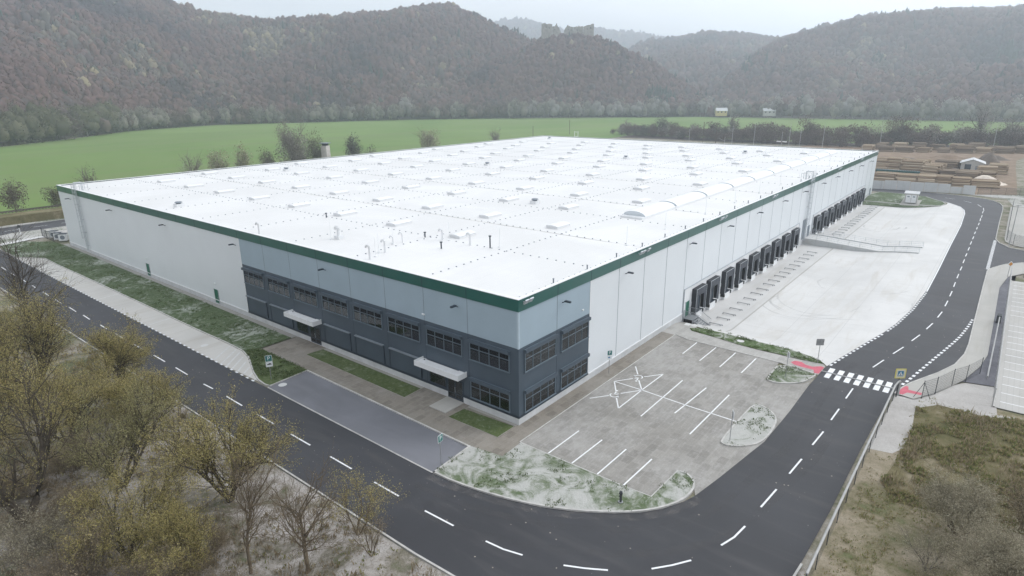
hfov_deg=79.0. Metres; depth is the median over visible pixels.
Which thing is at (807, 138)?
hedge tree
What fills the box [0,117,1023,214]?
field
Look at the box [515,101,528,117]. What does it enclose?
belt tree
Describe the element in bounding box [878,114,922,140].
hedge tree
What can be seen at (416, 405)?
pavement
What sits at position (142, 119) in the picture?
belt tree
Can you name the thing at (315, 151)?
bush
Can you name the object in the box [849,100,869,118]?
belt tree
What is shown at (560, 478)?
grass tufts
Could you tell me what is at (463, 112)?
belt tree
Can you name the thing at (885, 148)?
log stack
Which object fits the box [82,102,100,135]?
belt tree
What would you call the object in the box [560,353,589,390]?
window
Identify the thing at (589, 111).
belt tree
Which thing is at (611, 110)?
belt tree
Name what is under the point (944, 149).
log stack
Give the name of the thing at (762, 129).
hedge tree
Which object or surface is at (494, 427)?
lawn
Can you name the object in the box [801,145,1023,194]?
log yard
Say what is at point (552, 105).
belt tree
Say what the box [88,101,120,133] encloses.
belt tree
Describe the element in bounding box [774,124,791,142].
hedge tree
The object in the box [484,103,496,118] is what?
belt tree
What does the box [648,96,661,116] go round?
belt tree
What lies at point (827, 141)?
hedge tree
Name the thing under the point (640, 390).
parking line
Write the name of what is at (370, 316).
window
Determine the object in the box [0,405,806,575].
litter ground
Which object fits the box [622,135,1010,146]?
scrub ground
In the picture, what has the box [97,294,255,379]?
layby line
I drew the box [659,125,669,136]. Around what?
hedge tree
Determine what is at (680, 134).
hedge tree
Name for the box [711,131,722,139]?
hedge tree
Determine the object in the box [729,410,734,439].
parking sign
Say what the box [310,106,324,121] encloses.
belt tree
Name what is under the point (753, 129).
hedge tree
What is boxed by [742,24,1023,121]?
hill
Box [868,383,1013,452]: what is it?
grit ground
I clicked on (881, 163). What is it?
log stack
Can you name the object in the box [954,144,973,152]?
log stack
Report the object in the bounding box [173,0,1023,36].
sky
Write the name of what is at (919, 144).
log stack
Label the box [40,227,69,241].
unit fence
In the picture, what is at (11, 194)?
bush
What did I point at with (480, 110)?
belt tree
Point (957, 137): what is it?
hedge tree
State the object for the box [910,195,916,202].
door
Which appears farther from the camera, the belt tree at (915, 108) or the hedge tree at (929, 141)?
the belt tree at (915, 108)
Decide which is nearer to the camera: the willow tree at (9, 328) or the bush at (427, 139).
the willow tree at (9, 328)
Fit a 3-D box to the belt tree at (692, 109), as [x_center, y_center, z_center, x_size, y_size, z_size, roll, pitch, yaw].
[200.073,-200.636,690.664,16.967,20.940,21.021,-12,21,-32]
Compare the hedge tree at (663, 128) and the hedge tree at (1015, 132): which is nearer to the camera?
the hedge tree at (1015, 132)
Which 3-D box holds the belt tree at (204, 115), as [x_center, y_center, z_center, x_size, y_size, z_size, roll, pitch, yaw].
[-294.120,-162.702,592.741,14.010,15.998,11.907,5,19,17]
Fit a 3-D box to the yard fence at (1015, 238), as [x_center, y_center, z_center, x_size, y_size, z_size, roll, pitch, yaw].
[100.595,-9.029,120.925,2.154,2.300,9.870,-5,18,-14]
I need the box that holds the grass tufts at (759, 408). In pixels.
[730,404,774,446]
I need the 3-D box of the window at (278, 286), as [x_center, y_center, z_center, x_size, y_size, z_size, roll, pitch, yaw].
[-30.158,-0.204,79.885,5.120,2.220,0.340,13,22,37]
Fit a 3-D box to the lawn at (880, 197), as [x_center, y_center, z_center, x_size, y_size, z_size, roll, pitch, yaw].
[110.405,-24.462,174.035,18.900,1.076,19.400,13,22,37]
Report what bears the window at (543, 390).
in the warehouse
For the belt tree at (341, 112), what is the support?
on the ground at (810, 553)
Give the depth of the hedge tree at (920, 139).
317.95 m
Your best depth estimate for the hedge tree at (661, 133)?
395.85 m
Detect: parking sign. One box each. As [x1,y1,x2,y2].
[265,355,272,378]
[438,433,442,459]
[607,350,611,362]
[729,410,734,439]
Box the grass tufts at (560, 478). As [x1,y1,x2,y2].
[437,448,693,512]
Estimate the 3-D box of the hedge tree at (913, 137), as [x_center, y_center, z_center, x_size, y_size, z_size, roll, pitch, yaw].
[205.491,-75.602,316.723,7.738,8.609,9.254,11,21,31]
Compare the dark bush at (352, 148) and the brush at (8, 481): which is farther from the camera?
the dark bush at (352, 148)
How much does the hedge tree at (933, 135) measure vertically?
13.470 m
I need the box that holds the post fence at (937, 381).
[913,357,983,398]
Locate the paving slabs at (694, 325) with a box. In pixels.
[684,323,702,326]
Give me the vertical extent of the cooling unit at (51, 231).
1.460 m
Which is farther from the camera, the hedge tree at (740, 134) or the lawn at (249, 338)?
the hedge tree at (740, 134)
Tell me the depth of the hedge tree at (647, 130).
413.27 m
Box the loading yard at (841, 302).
[691,203,963,365]
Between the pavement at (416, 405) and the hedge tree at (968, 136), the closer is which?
the pavement at (416, 405)
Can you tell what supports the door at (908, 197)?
in the transformer kiosk
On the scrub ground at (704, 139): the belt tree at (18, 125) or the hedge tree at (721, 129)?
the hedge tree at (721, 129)
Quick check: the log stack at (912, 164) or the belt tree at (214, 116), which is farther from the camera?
the belt tree at (214, 116)
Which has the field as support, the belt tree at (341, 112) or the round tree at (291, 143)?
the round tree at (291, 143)
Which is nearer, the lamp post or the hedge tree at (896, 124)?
the lamp post
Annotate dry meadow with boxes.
[804,397,1023,575]
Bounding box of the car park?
[993,281,1023,413]
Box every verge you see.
[0,218,64,227]
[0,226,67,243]
[968,194,1023,207]
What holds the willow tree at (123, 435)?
on the litter ground at (401, 566)
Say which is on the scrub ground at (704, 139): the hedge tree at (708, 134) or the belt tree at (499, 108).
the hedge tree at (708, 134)
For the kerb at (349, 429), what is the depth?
57.85 m
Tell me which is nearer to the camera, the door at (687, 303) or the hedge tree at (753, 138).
the door at (687, 303)
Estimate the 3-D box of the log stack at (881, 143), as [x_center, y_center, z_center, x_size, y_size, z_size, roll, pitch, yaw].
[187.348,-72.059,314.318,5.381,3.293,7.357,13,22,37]
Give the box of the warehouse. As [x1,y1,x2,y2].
[56,135,878,424]
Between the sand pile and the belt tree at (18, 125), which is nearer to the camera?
the sand pile
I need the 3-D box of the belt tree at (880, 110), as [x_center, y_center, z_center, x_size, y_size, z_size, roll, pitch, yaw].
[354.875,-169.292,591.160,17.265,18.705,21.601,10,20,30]
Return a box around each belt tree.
[0,99,46,142]
[0,110,14,122]
[0,112,22,146]
[2,106,33,144]
[24,94,55,138]
[24,110,49,142]
[33,104,78,141]
[42,101,77,139]
[57,113,78,139]
[64,103,104,135]
[64,107,90,134]
[69,112,87,136]
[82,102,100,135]
[82,105,111,134]
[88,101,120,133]
[103,97,125,132]
[104,105,120,133]
[113,110,130,131]
[123,108,141,130]
[123,112,133,131]
[124,112,138,130]
[126,105,148,130]
[136,105,156,129]
[149,108,169,128]
[153,106,173,128]
[165,112,177,127]
[170,110,184,127]
[179,111,192,126]
[183,107,205,123]
[200,109,210,125]
[204,108,216,123]
[218,106,233,123]
[228,103,238,115]
[234,103,254,123]
[249,105,258,121]
[255,107,265,123]
[261,103,277,123]
[272,110,287,121]
[287,106,305,122]
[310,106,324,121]
[323,103,339,121]
[323,106,329,120]
[330,104,343,119]
[341,106,354,119]
[344,105,357,120]
[349,103,365,120]
[361,105,370,120]
[365,102,376,120]
[374,104,384,120]
[387,103,398,119]
[394,104,403,118]
[398,93,416,116]
[406,104,415,117]
[409,105,422,118]
[422,100,433,118]
[429,107,440,117]
[437,105,450,118]
[444,100,456,115]
[449,100,461,118]
[458,103,467,118]
[464,100,477,118]
[473,104,484,118]
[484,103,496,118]
[490,100,500,118]
[494,99,502,117]
[497,101,508,117]
[506,98,520,118]
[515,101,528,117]
[527,99,538,117]
[531,102,544,117]
[540,101,550,117]
[543,99,558,117]
[556,101,566,117]
[564,102,573,117]
[569,101,585,117]
[580,100,590,117]
[584,105,596,116]
[591,100,605,117]
[600,100,607,117]
[603,104,617,117]
[613,98,625,114]
[621,103,631,115]
[628,100,645,116]
[640,103,648,116]
[643,97,656,116]
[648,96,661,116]
[658,101,669,116]
[667,102,677,115]
[674,101,686,116]
[686,98,698,116]
[692,100,705,116]
[705,96,715,112]
[709,100,722,113]
[716,99,729,114]
[727,98,740,116]
[737,99,747,117]
[742,103,753,115]
[751,99,766,117]
[759,102,771,117]
[769,93,783,116]
[773,99,788,117]
[785,98,797,117]
[792,100,804,118]
[798,90,815,118]
[807,104,822,118]
[818,101,831,118]
[826,99,844,118]
[834,94,858,118]
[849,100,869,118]
[857,102,871,119]
[867,101,880,119]
[875,101,890,119]
[882,99,909,120]
[901,102,913,118]
[907,95,922,118]
[914,97,936,120]
[927,107,939,120]
[935,98,958,120]
[948,99,975,120]
[949,96,960,119]
[971,101,983,120]
[976,100,1000,121]
[987,99,1010,121]
[1002,103,1023,121]
[1011,94,1023,121]
[1018,101,1023,121]
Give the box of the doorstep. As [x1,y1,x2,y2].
[429,396,463,413]
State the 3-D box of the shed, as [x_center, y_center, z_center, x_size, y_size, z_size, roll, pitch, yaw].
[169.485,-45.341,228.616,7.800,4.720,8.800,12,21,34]
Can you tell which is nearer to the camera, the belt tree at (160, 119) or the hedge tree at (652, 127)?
the hedge tree at (652, 127)
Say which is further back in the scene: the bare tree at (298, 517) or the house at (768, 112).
the house at (768, 112)
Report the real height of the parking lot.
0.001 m
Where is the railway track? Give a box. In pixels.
[0,204,61,213]
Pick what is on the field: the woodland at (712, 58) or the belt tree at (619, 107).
the belt tree at (619, 107)
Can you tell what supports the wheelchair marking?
on the parking lot
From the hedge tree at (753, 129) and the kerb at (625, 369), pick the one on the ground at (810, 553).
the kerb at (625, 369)
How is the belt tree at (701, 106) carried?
on the ground at (810, 553)
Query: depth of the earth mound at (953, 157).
265.02 m
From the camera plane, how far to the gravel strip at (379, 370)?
70.38 m
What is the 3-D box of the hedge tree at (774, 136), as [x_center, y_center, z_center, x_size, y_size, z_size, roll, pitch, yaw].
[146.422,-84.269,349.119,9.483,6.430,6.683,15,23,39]
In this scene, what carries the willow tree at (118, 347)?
on the ground at (810, 553)
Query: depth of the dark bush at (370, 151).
249.28 m
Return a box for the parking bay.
[269,371,466,471]
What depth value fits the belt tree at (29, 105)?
407.11 m
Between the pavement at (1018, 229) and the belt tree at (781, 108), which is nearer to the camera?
the pavement at (1018, 229)
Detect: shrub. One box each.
[0,497,79,575]
[5,501,141,575]
[96,533,202,575]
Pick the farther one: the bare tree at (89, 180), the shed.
the shed
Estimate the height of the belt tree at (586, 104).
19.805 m
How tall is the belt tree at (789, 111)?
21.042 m
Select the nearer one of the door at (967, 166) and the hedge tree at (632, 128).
the door at (967, 166)
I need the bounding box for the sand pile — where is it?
[975,175,1006,185]
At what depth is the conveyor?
219.24 m
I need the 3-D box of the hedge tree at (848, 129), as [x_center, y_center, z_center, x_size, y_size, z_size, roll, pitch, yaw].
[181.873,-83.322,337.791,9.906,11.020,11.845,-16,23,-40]
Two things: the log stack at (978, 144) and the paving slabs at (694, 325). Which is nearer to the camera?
the paving slabs at (694, 325)
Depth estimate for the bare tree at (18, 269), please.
68.93 m
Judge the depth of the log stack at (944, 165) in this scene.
223.08 m
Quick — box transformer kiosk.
[904,190,920,202]
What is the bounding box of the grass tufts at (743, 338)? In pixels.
[691,327,823,363]
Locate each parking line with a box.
[548,342,755,484]
[1000,282,1023,406]
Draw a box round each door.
[146,263,150,275]
[213,288,219,303]
[310,326,321,344]
[447,378,463,401]
[684,300,689,316]
[905,195,910,202]
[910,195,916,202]
[964,164,970,169]
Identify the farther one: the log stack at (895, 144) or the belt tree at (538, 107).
the belt tree at (538, 107)
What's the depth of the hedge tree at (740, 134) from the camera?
357.21 m
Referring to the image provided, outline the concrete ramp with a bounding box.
[802,229,923,253]
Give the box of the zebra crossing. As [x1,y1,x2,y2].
[824,368,892,392]
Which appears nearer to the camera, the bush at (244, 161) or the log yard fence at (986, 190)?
the log yard fence at (986, 190)
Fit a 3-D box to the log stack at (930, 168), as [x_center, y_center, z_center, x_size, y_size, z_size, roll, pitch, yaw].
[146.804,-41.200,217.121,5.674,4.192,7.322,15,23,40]
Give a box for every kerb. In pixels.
[1,288,454,575]
[2,219,63,227]
[17,257,468,445]
[267,387,432,472]
[433,470,694,512]
[434,445,469,471]
[519,334,778,441]
[520,442,677,496]
[720,403,776,446]
[767,365,815,383]
[793,563,802,575]
[864,192,945,205]
[894,262,1023,393]
[938,193,1023,250]
[993,280,1011,405]
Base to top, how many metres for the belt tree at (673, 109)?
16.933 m
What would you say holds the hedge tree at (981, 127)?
on the scrub ground at (704, 139)
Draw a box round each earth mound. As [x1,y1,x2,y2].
[925,155,966,159]
[979,153,999,164]
[995,155,1010,160]
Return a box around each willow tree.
[0,264,94,395]
[0,299,41,345]
[0,308,30,375]
[0,331,49,437]
[0,349,133,461]
[0,352,90,527]
[35,438,205,570]
[39,370,201,491]
[61,312,163,388]
[84,363,193,427]
[104,484,228,575]
[127,372,303,522]
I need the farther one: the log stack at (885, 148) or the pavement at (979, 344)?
the log stack at (885, 148)
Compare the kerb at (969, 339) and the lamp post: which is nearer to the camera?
the kerb at (969, 339)
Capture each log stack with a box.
[861,144,875,149]
[874,171,898,180]
[875,142,888,148]
[875,158,888,170]
[878,145,894,151]
[886,157,904,169]
[892,142,907,149]
[894,145,914,152]
[895,173,918,183]
[900,159,927,172]
[912,142,926,149]
[915,173,936,183]
[916,147,932,152]
[921,163,942,174]
[930,144,946,149]
[930,162,946,168]
[933,174,953,184]
[935,159,960,168]
[937,147,950,152]
[940,169,956,175]
[949,143,960,150]
[951,176,971,186]
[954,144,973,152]
[955,169,982,177]
[968,142,985,150]
[971,178,1000,188]
[975,147,993,153]
[976,165,997,177]
[989,162,1008,174]
[995,146,1014,153]
[1015,145,1023,153]
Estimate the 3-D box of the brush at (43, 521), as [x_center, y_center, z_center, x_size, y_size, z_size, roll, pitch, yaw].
[-32.795,16.406,43.793,5.144,2.924,4.022,-6,19,-18]
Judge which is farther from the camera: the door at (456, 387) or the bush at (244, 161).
the bush at (244, 161)
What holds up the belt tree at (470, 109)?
on the ground at (810, 553)
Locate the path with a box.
[0,236,43,244]
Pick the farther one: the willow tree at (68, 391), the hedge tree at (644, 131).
the hedge tree at (644, 131)
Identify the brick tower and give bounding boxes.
[319,142,330,157]
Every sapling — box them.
[313,458,408,535]
[339,498,392,556]
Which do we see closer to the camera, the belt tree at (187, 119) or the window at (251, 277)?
the window at (251, 277)
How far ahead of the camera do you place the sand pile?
199.10 m
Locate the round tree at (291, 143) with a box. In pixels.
[275,117,314,161]
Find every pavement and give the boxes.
[261,332,672,455]
[662,322,824,374]
[899,263,1023,398]
[1004,207,1023,246]
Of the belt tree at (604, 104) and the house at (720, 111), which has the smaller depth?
the house at (720, 111)
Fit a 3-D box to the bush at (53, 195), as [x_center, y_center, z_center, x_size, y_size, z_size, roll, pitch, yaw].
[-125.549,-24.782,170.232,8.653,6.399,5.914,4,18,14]
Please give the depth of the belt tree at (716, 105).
678.97 m
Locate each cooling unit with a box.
[48,230,58,237]
[53,232,61,239]
[57,233,68,240]
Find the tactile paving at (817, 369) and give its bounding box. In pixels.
[791,361,823,373]
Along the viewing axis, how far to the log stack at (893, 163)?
228.50 m
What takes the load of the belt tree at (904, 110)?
on the ground at (810, 553)
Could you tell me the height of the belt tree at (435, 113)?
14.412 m
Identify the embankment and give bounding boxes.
[0,207,63,225]
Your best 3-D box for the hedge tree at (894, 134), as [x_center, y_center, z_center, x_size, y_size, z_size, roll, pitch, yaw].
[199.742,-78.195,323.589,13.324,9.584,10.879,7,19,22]
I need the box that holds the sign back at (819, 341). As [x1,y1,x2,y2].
[816,339,824,362]
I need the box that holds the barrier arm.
[987,313,1001,377]
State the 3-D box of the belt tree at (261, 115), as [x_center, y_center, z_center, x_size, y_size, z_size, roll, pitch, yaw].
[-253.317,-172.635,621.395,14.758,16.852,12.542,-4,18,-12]
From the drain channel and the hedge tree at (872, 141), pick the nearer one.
the drain channel
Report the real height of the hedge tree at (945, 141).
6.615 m
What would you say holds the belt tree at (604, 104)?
on the ground at (810, 553)
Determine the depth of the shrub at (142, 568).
37.38 m
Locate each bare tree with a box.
[0,221,79,363]
[75,161,97,181]
[178,152,203,171]
[216,430,295,573]
[237,440,351,573]
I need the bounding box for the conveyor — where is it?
[876,168,919,173]
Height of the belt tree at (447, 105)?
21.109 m
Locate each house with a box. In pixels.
[715,108,727,115]
[762,108,775,115]
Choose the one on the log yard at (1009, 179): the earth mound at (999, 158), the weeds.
the earth mound at (999, 158)
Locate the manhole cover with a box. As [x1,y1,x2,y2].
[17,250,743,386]
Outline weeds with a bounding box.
[880,406,1023,534]
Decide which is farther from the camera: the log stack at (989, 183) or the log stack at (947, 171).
the log stack at (947, 171)
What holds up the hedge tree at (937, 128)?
on the scrub ground at (704, 139)
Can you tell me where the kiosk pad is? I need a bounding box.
[900,199,921,205]
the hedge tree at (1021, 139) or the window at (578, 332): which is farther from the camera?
the hedge tree at (1021, 139)
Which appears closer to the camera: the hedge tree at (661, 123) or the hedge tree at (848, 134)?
the hedge tree at (848, 134)
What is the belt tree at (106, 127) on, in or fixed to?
on the ground at (810, 553)
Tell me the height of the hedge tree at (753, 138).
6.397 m
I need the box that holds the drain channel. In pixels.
[726,207,884,331]
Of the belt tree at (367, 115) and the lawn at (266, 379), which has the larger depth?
the belt tree at (367, 115)
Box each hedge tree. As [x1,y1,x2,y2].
[616,124,624,133]
[623,126,632,135]
[631,124,639,133]
[636,128,646,135]
[641,126,650,135]
[648,122,656,130]
[654,112,667,136]
[657,131,665,137]
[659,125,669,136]
[665,121,679,136]
[668,131,676,137]
[676,130,684,138]
[680,127,688,137]
[690,128,701,139]
[701,128,713,139]
[702,129,713,139]
[703,120,721,137]
[708,126,726,139]
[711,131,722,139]
[717,125,730,139]
[719,132,731,139]
[725,131,739,140]
[727,115,740,140]
[736,128,752,141]
[746,122,764,141]
[748,132,759,141]
[754,123,773,141]
[755,131,768,143]
[764,120,777,141]
[765,133,779,143]
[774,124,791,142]
[779,131,793,143]
[789,131,805,143]
[789,134,806,143]
[796,115,816,143]
[801,133,812,144]
[805,123,827,143]
[806,129,823,145]
[821,126,833,143]
[822,137,835,145]
[831,128,853,145]
[832,127,846,143]
[833,130,849,146]
[837,124,855,139]
[844,124,871,145]
[853,132,866,146]
[862,120,880,141]
[863,136,879,143]
[864,132,881,144]
[870,126,887,139]
[873,132,887,143]
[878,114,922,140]
[879,136,894,145]
[883,130,909,144]
[889,133,912,145]
[898,123,920,142]
[903,129,932,141]
[906,131,921,145]
[908,133,929,145]
[920,122,946,146]
[922,137,935,146]
[923,124,942,143]
[934,135,958,146]
[936,131,954,143]
[943,120,972,143]
[950,131,966,143]
[958,131,977,144]
[962,126,985,140]
[964,100,1000,143]
[966,130,987,142]
[981,130,994,146]
[991,127,1009,145]
[997,134,1014,145]
[999,114,1023,144]
[1002,124,1023,144]
[1003,133,1019,145]
[1011,131,1023,145]
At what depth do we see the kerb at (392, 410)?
68.41 m
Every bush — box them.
[0,177,29,212]
[40,186,60,206]
[207,149,230,168]
[230,141,253,166]
[255,146,280,164]
[294,137,312,159]
[305,127,322,158]
[342,132,363,154]
[364,145,375,153]
[413,126,443,147]
[488,126,500,140]
[893,520,968,575]
[910,451,1012,539]
[922,502,1023,575]
[994,476,1023,533]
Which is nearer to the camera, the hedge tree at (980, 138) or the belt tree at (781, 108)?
the hedge tree at (980, 138)
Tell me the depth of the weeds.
53.10 m
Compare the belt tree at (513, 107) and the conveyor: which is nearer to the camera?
the conveyor
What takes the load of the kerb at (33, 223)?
on the ground at (810, 553)
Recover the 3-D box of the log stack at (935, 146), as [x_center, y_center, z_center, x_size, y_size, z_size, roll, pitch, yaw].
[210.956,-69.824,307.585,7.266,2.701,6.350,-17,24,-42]
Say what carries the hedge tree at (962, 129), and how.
on the scrub ground at (704, 139)
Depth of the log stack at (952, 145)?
303.37 m
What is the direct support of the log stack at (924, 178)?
on the log yard at (1009, 179)
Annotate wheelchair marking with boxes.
[610,375,642,396]
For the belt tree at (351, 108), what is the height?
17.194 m
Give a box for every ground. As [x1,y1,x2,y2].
[0,117,1023,567]
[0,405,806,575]
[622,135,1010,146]
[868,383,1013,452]
[882,405,1023,534]
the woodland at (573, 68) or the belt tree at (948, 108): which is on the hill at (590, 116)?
the woodland at (573, 68)
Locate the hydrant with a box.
[618,491,622,503]
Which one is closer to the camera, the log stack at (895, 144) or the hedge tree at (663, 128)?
the log stack at (895, 144)
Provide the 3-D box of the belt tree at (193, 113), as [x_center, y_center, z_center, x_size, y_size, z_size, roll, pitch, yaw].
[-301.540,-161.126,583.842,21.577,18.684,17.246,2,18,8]
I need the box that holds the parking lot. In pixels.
[522,335,809,495]
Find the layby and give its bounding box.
[17,258,257,380]
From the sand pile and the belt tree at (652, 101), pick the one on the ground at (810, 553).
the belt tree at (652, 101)
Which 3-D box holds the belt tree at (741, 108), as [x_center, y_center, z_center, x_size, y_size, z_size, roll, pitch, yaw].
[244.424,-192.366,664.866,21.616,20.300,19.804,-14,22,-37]
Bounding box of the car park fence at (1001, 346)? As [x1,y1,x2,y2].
[991,267,1012,406]
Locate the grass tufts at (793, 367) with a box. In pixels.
[765,364,815,382]
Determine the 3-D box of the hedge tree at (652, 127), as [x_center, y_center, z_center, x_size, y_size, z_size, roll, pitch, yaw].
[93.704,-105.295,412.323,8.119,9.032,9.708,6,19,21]
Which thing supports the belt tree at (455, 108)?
on the ground at (810, 553)
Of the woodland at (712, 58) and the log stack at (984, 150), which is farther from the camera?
the woodland at (712, 58)
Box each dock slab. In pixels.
[697,244,831,330]
[818,205,883,238]
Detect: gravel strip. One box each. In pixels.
[63,244,295,337]
[324,348,423,388]
[468,406,516,425]
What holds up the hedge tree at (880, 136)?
on the scrub ground at (704, 139)
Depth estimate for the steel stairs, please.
85.17 m
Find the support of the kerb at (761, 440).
on the ground at (810, 553)
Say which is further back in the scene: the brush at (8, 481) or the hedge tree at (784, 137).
the hedge tree at (784, 137)
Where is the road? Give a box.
[0,189,1023,575]
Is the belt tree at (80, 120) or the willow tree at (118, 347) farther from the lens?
the belt tree at (80, 120)
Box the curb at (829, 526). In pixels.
[805,380,900,575]
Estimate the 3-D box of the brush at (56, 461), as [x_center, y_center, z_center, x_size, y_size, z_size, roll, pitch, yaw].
[-36.522,13.362,51.636,5.640,4.100,7.213,-17,24,-42]
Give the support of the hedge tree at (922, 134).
on the scrub ground at (704, 139)
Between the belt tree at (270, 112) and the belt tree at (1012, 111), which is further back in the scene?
the belt tree at (270, 112)
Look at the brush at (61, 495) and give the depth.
44.17 m
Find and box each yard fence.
[977,187,1023,195]
[1006,231,1023,245]
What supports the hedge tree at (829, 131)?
on the scrub ground at (704, 139)
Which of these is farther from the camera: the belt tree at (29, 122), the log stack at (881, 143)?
the belt tree at (29, 122)
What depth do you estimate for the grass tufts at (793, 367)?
68.53 m
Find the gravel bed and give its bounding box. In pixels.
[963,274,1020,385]
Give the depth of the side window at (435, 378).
64.12 m
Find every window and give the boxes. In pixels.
[241,267,264,289]
[265,275,290,297]
[290,283,318,307]
[297,321,308,333]
[319,292,349,317]
[350,302,383,329]
[385,313,420,342]
[423,325,462,356]
[429,371,446,387]
[467,338,510,373]
[468,377,510,412]
[524,334,558,372]
[524,372,557,413]
[560,317,590,352]
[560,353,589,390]
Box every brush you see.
[0,460,64,506]
[0,465,19,490]
[8,500,85,548]
[30,473,113,527]
[32,425,111,476]
[32,541,96,575]
[54,528,111,565]
[153,538,220,575]
[176,556,264,575]
[185,511,239,567]
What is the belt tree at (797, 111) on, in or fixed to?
on the ground at (810, 553)
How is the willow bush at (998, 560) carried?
on the dry meadow
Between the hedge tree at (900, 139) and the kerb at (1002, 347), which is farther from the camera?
the hedge tree at (900, 139)
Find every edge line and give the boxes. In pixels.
[42,240,996,384]
[926,202,964,291]
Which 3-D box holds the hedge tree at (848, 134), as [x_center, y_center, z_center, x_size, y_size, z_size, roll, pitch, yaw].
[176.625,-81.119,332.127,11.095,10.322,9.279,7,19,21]
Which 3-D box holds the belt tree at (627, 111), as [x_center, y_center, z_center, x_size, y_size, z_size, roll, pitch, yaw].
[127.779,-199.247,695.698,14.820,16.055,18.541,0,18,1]
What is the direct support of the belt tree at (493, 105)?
on the ground at (810, 553)
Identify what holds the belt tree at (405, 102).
on the ground at (810, 553)
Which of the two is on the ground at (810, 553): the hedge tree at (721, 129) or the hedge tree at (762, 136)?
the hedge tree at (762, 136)
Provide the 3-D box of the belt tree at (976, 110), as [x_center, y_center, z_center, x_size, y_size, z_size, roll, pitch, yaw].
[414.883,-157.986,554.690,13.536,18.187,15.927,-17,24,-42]
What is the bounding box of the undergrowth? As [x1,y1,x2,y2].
[0,340,435,575]
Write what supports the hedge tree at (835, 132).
on the scrub ground at (704, 139)
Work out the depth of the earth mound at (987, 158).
246.13 m
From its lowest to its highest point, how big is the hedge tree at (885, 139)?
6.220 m
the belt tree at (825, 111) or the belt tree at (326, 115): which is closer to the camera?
the belt tree at (825, 111)
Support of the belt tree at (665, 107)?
on the field
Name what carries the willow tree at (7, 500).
on the litter ground at (401, 566)
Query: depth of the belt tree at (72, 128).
428.88 m
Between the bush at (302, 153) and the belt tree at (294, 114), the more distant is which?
the belt tree at (294, 114)
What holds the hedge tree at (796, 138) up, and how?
on the ground at (810, 553)
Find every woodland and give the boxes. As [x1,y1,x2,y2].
[0,0,659,118]
[0,24,310,138]
[429,31,742,118]
[494,16,673,48]
[628,29,797,96]
[672,4,1023,116]
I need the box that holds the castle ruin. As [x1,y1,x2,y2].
[541,23,593,38]
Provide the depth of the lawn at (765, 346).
76.13 m
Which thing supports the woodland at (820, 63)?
on the hill at (917, 117)
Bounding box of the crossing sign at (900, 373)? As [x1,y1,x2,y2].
[894,369,906,395]
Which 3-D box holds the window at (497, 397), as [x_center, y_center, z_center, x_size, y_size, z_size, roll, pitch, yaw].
[-2.197,10.265,59.680,5.120,2.270,0.340,13,22,37]
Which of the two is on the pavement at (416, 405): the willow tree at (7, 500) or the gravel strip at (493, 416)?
the gravel strip at (493, 416)
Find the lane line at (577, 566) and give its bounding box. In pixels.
[1,198,983,570]
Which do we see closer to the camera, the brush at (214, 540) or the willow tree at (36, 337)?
the brush at (214, 540)
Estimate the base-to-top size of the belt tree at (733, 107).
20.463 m
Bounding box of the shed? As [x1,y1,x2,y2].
[960,157,985,169]
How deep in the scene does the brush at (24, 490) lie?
47.83 m
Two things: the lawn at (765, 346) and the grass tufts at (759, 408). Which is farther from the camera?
the lawn at (765, 346)
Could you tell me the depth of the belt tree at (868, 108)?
600.24 m
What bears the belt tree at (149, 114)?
on the ground at (810, 553)
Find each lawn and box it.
[2,241,290,349]
[245,348,306,384]
[307,349,420,396]
[436,443,692,509]
[449,409,513,436]
[690,328,822,363]
[723,405,774,444]
[769,366,813,381]
[862,192,944,206]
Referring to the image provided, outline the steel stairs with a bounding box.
[683,307,710,325]
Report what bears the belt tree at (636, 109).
on the field
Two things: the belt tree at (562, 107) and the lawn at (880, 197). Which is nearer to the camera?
the lawn at (880, 197)
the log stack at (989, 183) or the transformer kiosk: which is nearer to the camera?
the transformer kiosk
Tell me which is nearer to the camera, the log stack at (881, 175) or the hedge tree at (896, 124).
the log stack at (881, 175)
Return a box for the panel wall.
[872,180,975,194]
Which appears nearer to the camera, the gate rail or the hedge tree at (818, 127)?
the gate rail
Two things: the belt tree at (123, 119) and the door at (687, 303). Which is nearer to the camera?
the door at (687, 303)
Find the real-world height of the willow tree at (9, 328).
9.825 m
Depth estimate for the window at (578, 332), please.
63.11 m
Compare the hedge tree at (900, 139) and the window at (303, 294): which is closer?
the window at (303, 294)
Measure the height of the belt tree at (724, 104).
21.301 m
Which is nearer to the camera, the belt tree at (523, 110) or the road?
the road
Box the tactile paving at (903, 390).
[899,386,921,394]
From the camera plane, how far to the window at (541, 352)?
58.69 m
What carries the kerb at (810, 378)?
on the ground at (810, 553)
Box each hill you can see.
[0,121,258,146]
[1,23,572,146]
[476,115,706,117]
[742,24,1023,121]
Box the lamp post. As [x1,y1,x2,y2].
[1008,205,1021,245]

